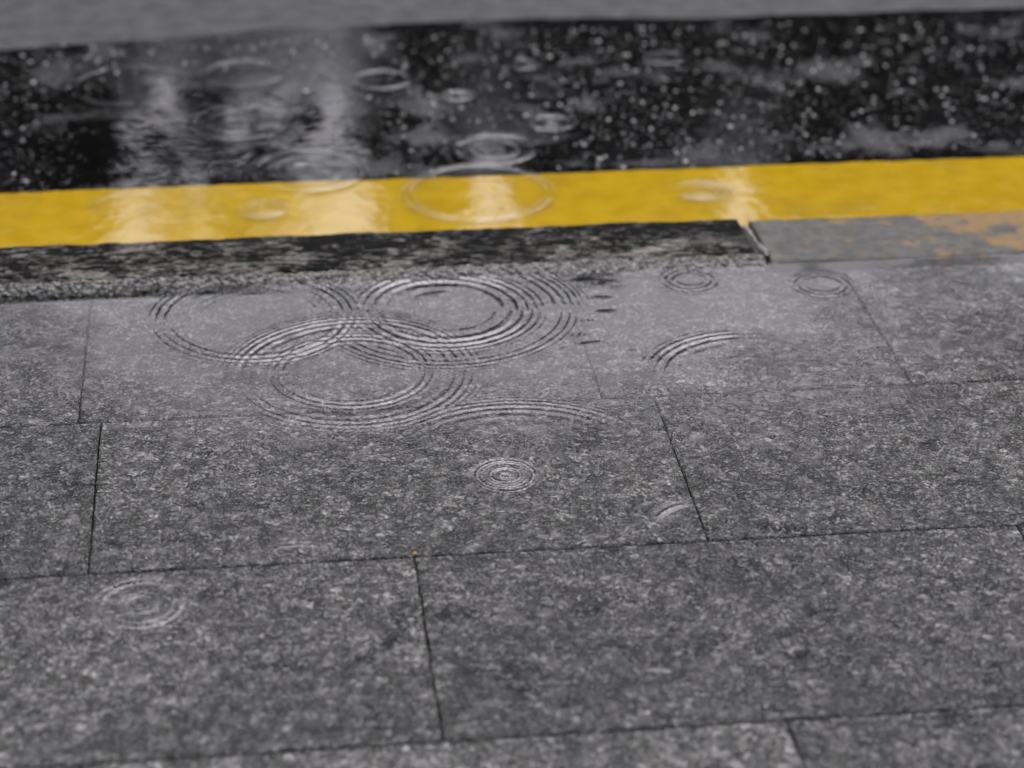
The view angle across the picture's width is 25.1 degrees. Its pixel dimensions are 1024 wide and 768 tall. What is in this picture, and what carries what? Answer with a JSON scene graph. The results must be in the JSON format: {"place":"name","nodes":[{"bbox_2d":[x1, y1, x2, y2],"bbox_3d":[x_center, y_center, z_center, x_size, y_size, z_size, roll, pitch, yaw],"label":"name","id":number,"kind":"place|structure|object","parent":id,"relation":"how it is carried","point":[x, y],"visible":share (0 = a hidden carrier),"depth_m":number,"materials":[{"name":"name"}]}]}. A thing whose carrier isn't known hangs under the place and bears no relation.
{"place":"outdoors","nodes":[
{"label":"outdoors","id":0,"kind":"place"},
{"bbox_2d":[0,8,1023,192],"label":"road","id":1,"kind":"structure","parent":0,"point":[204,119],"depth_m":3.45,"materials":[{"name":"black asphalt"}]},
{"bbox_2d":[0,219,753,284],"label":"kerb stone","id":2,"kind":"object","parent":1,"relation":"on","point":[289,254],"visible":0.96,"depth_m":2.85,"materials":[{"name":"black stone"}]},
{"bbox_2d":[0,156,1023,247],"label":"yellow line","id":3,"kind":"object","parent":1,"relation":"on","point":[744,195],"visible":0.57,"depth_m":3.09,"materials":[{"name":"paint"}]},
{"bbox_2d":[748,210,1023,272],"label":"kerb stone","id":4,"kind":"object","parent":1,"relation":"on","point":[879,242],"visible":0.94,"depth_m":2.89,"materials":[{"name":"grey stone"}]},
{"bbox_2d":[0,0,1023,49],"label":"concrete road","id":5,"kind":"structure","parent":0,"point":[31,23],"depth_m":3.84,"materials":[{"name":"grey concrete"}]},
{"label":"ground","id":6,"kind":"structure","parent":0,"visible":0},
{"bbox_2d":[5,271,842,739],"bbox_3d":[0.174,1.328,0.278,13.000,0.291,5.860,-3,27,-6],"label":"bedding","id":7,"kind":"object","parent":6,"relation":"on","point":[97,473],"depth_m":2.36,"materials":[{"name":"black concrete"}]},
{"bbox_2d":[0,301,90,427],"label":"paving slab","id":8,"kind":"structure","parent":7,"relation":"on","point":[43,347],"depth_m":2.58,"materials":[{"name":"grey stone"}]},
{"bbox_2d":[0,423,100,579],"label":"paving slab","id":9,"kind":"structure","parent":7,"relation":"on","point":[48,475],"depth_m":2.31,"materials":[{"name":"stone"}]},
{"bbox_2d":[52,766,78,767],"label":"paving slab","id":10,"kind":"structure","parent":7,"relation":"on","point":[67,767],"depth_m":1.91,"materials":[{"name":"stone"}]},
{"bbox_2d":[0,558,442,767],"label":"paving slab","id":11,"kind":"structure","parent":7,"relation":"on","point":[164,665],"depth_m":2.05,"materials":[{"name":"grey stone"}]},
{"bbox_2d":[79,282,600,428],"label":"paving slab","id":12,"kind":"structure","parent":7,"relation":"on","point":[259,355],"depth_m":2.61,"materials":[{"name":"grey stone"}]},
{"bbox_2d":[0,254,767,304],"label":"cement fillet","id":13,"kind":"object","parent":7,"relation":"on","point":[369,279],"visible":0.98,"depth_m":2.78,"materials":[{"name":"grey concrete"}]},
{"bbox_2d":[89,397,706,574],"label":"paving slab","id":14,"kind":"structure","parent":7,"relation":"on","point":[213,493],"depth_m":2.34,"materials":[{"name":"grey stone"}]},
{"bbox_2d":[81,721,802,767],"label":"paving slab","id":15,"kind":"structure","parent":7,"relation":"on","point":[763,745],"depth_m":1.93,"materials":[{"name":"stone"}]},
{"bbox_2d":[415,525,1023,742],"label":"paving slab","id":16,"kind":"structure","parent":7,"relation":"on","point":[596,640],"depth_m":2.10,"materials":[{"name":"stone"}]},
{"bbox_2d":[564,271,910,399],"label":"paving slab","id":17,"kind":"structure","parent":7,"relation":"on","point":[701,335],"depth_m":2.66,"materials":[{"name":"grey stone"}]},
{"bbox_2d":[742,226,773,273],"bbox_3d":[0.305,-0.093,2.916,0.022,0.156,0.178,-3,27,-6],"label":"joint filling","id":18,"kind":"object","parent":7,"relation":"on","point":[755,250],"visible":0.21,"depth_m":2.89,"materials":[{"name":"grey concrete"}]},
{"bbox_2d":[743,224,768,256],"bbox_3d":[0.305,-0.181,2.889,0.011,0.011,0.101,-6,28,-12],"label":"mortar bead","id":19,"kind":"object","parent":18,"relation":"on","point":[763,249],"visible":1,"depth_m":2.87,"materials":[{"name":"grey concrete"}]},
{"bbox_2d":[654,380,1023,541],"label":"paving slab","id":20,"kind":"structure","parent":7,"relation":"on","point":[789,464],"depth_m":2.40,"materials":[{"name":"grey stone"}]},
{"bbox_2d":[787,706,1023,767],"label":"paving slab","id":21,"kind":"structure","parent":7,"relation":"on","point":[986,738],"depth_m":1.96,"materials":[{"name":"grey stone"}]},
{"bbox_2d":[843,263,1023,384],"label":"paving slab","id":22,"kind":"structure","parent":7,"relation":"on","point":[948,324],"depth_m":2.71,"materials":[{"name":"stone"}]},
{"bbox_2d":[1017,525,1023,537],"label":"paving slab","id":23,"kind":"structure","parent":7,"relation":"on","point":[1020,528],"depth_m":2.27,"materials":[{"name":"grey stone"}]}
]}

